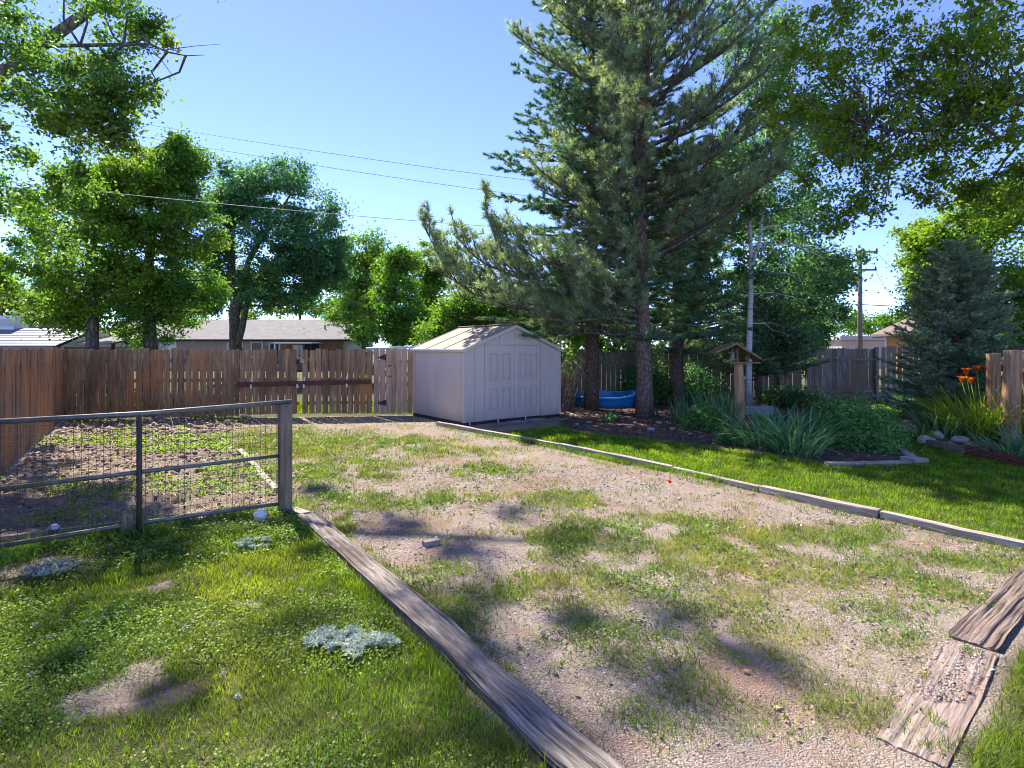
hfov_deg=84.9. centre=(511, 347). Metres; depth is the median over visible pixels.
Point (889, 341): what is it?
house
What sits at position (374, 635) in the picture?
silver plant
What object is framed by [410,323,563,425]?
storage shed
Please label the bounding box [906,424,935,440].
hosta clump
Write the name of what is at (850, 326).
elm tree
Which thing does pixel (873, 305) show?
overhead wire
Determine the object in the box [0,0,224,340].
cottonwood tree
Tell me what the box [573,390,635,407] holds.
wading pool
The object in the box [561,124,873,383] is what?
hackberry tree
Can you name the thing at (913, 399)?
perennial bush
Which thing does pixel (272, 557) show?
lawn grass
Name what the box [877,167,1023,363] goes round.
linden tree
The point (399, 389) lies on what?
fence gate
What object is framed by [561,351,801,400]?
wooden fence
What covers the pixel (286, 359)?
fence gate
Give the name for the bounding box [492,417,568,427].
edging board
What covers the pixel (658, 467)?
grass along edging
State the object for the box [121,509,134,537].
wooden stake
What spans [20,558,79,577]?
silver plant
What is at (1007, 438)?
iris clump
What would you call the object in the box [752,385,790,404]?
perennial bush
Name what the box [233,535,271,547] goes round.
silver plant
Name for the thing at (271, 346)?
window
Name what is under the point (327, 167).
overhead wire
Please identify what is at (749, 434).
iris clump
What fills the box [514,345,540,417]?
door
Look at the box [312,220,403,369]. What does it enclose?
ash tree
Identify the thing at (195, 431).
soil clods
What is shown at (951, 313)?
spruce tree
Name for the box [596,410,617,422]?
weed clump
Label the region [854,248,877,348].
utility pole
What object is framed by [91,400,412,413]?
lawn
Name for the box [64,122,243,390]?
maple tree
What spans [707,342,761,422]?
bird feeder
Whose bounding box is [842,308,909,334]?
elm tree
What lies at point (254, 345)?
window
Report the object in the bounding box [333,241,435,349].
ash tree
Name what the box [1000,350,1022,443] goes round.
log post
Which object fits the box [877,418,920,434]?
rock
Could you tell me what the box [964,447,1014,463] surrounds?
edging timber
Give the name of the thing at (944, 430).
iris clump
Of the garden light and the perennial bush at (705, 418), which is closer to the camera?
the garden light
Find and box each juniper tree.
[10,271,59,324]
[697,279,837,405]
[963,277,1023,366]
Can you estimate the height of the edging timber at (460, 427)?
0.140 m
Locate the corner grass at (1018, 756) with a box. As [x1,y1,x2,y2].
[959,640,1023,767]
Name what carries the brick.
on the ground at (812, 755)
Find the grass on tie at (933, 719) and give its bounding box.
[877,634,984,762]
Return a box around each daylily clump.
[894,378,1023,440]
[941,386,1023,435]
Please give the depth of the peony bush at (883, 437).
9.44 m
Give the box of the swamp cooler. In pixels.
[0,316,28,329]
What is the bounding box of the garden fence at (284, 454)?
[0,399,291,547]
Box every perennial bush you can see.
[674,401,724,430]
[712,424,756,445]
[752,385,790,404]
[756,383,831,408]
[891,394,916,405]
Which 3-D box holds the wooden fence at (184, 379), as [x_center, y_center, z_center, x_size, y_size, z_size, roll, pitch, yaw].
[-8.802,0.925,13.772,3.983,1.850,0.180,0,0,-8]
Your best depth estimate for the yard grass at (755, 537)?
4.46 m
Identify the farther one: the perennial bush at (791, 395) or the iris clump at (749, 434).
the perennial bush at (791, 395)
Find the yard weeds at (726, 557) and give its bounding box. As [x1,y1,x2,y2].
[224,425,1023,739]
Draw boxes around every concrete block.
[288,507,310,514]
[900,455,928,464]
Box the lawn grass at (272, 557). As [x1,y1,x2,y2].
[0,507,537,767]
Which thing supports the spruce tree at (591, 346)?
on the ground at (812, 755)
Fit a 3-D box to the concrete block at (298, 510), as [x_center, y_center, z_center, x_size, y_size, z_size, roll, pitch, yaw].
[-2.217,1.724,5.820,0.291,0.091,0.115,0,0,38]
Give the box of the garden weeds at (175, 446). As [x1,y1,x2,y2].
[1,414,275,532]
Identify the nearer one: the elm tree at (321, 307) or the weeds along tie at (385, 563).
the weeds along tie at (385, 563)
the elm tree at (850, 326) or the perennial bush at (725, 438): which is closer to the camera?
the perennial bush at (725, 438)
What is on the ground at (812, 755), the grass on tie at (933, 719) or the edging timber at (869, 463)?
the edging timber at (869, 463)
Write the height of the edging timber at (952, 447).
0.198 m
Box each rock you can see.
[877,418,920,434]
[915,435,935,443]
[931,431,943,438]
[951,436,969,443]
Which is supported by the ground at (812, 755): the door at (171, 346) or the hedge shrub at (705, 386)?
the hedge shrub at (705, 386)
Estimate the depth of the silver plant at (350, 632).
3.23 m
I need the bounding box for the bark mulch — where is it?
[559,407,1004,461]
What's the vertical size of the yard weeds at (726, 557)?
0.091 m
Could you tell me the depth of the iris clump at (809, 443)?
8.93 m
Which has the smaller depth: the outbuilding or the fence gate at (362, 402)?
the fence gate at (362, 402)
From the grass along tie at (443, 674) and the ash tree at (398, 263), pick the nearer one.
the grass along tie at (443, 674)
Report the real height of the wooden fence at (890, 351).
1.930 m
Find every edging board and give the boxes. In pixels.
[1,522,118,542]
[238,448,277,491]
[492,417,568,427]
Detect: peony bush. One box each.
[805,390,876,426]
[805,391,928,453]
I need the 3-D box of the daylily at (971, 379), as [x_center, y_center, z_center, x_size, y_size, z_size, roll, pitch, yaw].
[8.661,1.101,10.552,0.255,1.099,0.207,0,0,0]
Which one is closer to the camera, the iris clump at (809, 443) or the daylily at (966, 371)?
the iris clump at (809, 443)
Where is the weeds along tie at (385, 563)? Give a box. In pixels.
[321,510,649,767]
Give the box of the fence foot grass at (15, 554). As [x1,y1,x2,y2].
[0,496,309,567]
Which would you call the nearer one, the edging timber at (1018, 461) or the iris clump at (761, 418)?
the edging timber at (1018, 461)
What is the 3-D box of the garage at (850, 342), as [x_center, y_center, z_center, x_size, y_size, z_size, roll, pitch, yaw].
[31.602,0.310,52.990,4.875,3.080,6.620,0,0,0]
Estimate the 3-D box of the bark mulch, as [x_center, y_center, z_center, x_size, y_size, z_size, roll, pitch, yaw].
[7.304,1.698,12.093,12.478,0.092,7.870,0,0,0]
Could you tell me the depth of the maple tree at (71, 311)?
21.04 m
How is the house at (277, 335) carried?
on the ground at (812, 755)
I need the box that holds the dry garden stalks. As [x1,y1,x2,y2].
[4,415,266,551]
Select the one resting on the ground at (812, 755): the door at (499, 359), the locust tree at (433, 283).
the locust tree at (433, 283)
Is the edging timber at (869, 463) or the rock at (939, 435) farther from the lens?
the rock at (939, 435)
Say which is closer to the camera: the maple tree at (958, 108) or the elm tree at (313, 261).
the maple tree at (958, 108)
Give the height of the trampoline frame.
1.807 m
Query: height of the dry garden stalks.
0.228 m
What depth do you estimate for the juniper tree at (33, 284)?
39.50 m
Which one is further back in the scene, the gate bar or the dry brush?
the dry brush
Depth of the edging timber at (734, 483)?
7.06 m
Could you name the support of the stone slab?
on the ground at (812, 755)
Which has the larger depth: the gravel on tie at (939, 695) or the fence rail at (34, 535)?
the fence rail at (34, 535)
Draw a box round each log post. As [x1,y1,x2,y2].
[985,353,1001,421]
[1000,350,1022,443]
[1021,352,1023,422]
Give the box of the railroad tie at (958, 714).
[876,638,997,767]
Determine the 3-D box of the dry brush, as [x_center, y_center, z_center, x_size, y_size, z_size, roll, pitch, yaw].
[1.474,0.496,15.794,2.543,2.517,2.476,0,0,0]
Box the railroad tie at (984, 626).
[948,565,1023,651]
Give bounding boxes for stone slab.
[745,406,774,414]
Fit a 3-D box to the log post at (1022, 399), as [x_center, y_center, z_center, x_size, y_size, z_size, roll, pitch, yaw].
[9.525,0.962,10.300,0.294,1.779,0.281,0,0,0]
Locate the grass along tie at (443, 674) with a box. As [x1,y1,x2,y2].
[285,514,555,767]
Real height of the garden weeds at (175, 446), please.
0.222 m
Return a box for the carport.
[74,334,157,349]
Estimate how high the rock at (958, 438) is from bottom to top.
0.149 m
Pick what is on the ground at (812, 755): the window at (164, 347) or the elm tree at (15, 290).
the elm tree at (15, 290)
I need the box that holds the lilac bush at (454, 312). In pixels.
[408,268,611,367]
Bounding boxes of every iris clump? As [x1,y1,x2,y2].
[668,394,704,422]
[683,387,748,423]
[715,402,815,449]
[734,405,853,457]
[738,396,829,437]
[895,404,996,437]
[950,420,1023,457]
[972,415,1023,455]
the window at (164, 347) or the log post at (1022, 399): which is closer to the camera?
the log post at (1022, 399)
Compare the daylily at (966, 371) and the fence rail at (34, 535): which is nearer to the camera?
the fence rail at (34, 535)
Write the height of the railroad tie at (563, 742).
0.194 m
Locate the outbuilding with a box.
[0,328,133,386]
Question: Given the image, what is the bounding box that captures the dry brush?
[548,335,603,411]
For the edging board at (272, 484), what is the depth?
7.47 m
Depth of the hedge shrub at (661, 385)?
17.05 m
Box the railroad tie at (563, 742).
[298,511,624,767]
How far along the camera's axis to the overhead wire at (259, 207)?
19.13 m
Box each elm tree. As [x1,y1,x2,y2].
[0,251,43,315]
[175,264,416,341]
[187,148,369,377]
[717,298,889,335]
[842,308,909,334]
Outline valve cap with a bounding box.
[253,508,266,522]
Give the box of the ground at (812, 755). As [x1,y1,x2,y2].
[0,349,1023,767]
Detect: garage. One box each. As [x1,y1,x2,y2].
[29,325,116,333]
[825,336,884,367]
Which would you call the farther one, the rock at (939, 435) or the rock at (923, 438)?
the rock at (939, 435)
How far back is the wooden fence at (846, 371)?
18.16 m
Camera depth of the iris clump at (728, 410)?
12.74 m
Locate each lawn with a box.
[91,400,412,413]
[479,404,1023,550]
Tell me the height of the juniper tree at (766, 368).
3.941 m
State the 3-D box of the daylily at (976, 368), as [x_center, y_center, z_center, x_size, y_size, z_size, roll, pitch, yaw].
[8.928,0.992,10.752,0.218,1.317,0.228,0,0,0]
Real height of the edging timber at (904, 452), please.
0.115 m
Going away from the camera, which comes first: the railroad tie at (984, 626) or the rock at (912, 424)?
the railroad tie at (984, 626)
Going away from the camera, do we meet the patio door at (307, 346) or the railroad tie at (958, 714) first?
the railroad tie at (958, 714)
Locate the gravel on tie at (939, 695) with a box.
[860,636,1023,764]
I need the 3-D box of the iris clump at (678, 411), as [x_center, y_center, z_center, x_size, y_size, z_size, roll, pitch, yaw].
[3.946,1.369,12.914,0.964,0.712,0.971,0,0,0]
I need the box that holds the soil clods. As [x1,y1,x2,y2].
[1,415,277,554]
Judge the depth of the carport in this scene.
23.27 m
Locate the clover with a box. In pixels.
[0,502,526,767]
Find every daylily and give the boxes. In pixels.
[957,376,969,411]
[961,368,973,422]
[966,377,976,417]
[973,365,980,418]
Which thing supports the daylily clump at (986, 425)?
on the ground at (812, 755)
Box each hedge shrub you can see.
[611,350,673,405]
[666,356,733,404]
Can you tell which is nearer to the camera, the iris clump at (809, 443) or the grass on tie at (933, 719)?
the grass on tie at (933, 719)
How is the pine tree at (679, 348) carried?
on the ground at (812, 755)
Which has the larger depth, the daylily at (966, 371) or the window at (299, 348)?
the window at (299, 348)
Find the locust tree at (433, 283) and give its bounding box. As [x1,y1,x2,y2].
[397,237,460,325]
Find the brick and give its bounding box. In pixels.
[422,537,440,546]
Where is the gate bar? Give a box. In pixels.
[237,379,370,386]
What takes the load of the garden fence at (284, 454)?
on the ground at (812, 755)
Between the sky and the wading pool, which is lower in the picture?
the wading pool
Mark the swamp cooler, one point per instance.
(6, 323)
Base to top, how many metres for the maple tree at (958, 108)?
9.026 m
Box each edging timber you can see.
[436,421,558,446]
[558,443,672,468]
[670,466,760,491]
[759,485,879,517]
[824,460,910,466]
[880,510,1023,550]
[896,443,917,456]
[926,440,970,453]
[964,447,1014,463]
[1008,455,1023,466]
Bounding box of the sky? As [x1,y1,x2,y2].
[0,0,1023,348]
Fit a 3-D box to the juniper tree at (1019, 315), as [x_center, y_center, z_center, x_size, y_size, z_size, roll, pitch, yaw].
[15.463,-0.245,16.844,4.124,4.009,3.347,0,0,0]
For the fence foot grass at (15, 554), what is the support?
on the ground at (812, 755)
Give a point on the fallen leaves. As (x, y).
(663, 585)
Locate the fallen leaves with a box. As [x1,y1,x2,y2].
[231,417,1016,741]
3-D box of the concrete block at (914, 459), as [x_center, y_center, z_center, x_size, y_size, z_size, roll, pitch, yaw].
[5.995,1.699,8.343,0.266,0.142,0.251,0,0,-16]
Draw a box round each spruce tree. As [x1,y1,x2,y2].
[473,0,721,409]
[857,234,1023,423]
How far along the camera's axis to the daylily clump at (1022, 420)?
10.38 m
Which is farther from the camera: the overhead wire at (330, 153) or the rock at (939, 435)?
the overhead wire at (330, 153)
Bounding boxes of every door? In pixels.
[168,342,176,368]
[305,344,318,368]
[485,345,513,419]
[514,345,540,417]
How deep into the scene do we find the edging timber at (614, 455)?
8.70 m
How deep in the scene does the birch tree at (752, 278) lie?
15.24 m
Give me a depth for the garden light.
4.92 m
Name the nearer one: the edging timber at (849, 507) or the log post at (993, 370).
the edging timber at (849, 507)
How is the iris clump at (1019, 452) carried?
on the ground at (812, 755)
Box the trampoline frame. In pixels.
[366,346,414,351]
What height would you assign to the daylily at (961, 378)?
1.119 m
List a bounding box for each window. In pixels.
[160,342,167,349]
[251,342,262,356]
[269,342,279,365]
[293,345,302,358]
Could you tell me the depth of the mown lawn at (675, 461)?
7.53 m
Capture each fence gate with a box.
[240,349,298,414]
[296,349,371,413]
[374,348,412,413]
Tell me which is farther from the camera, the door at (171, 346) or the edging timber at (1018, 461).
the door at (171, 346)
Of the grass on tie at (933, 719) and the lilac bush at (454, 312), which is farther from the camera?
the lilac bush at (454, 312)
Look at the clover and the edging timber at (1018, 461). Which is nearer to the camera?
the clover
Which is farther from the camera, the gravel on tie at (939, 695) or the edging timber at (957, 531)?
the edging timber at (957, 531)
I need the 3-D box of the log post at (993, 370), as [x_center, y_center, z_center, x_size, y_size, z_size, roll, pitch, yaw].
[9.061,0.975,10.500,0.308,1.754,0.242,0,0,0]
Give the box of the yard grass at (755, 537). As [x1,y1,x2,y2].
[209,415,1023,767]
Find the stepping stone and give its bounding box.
[524,418,546,420]
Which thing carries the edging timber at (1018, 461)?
on the ground at (812, 755)
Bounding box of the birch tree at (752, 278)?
[682,0,877,405]
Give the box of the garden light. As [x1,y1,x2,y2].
[48,524,59,534]
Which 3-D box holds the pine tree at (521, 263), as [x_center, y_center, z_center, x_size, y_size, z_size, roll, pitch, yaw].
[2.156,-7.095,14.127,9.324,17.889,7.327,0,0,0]
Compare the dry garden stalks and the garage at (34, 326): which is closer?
the dry garden stalks
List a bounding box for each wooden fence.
[0,347,63,470]
[63,348,239,417]
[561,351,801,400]
[805,347,878,400]
[881,346,985,399]
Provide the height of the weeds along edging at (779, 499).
0.114 m
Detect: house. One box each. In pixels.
[110,320,372,369]
[871,317,921,373]
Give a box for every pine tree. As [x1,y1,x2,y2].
[415,0,799,417]
[606,119,761,405]
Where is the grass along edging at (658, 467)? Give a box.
[461,429,1023,539]
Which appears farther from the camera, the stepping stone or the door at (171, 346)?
the door at (171, 346)
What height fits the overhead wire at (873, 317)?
0.309 m
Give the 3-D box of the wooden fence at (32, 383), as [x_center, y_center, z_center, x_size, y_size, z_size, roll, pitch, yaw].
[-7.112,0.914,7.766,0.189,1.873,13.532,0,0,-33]
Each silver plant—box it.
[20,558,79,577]
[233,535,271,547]
[302,624,365,653]
[341,630,399,659]
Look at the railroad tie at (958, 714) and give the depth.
2.71 m
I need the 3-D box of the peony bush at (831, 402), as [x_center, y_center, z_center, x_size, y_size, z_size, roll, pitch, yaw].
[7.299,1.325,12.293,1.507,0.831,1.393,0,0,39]
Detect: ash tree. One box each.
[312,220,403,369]
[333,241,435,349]
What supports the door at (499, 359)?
in the storage shed
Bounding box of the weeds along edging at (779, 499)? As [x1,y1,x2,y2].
[432,423,1014,551]
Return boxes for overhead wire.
[0,111,533,196]
[9,182,489,226]
[17,102,546,182]
[820,317,896,317]
[839,303,906,306]
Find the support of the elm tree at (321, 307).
on the ground at (812, 755)
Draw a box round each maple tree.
[0,153,186,393]
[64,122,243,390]
[738,0,1023,245]
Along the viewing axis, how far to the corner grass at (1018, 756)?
2.51 m
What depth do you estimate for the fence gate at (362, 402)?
14.33 m

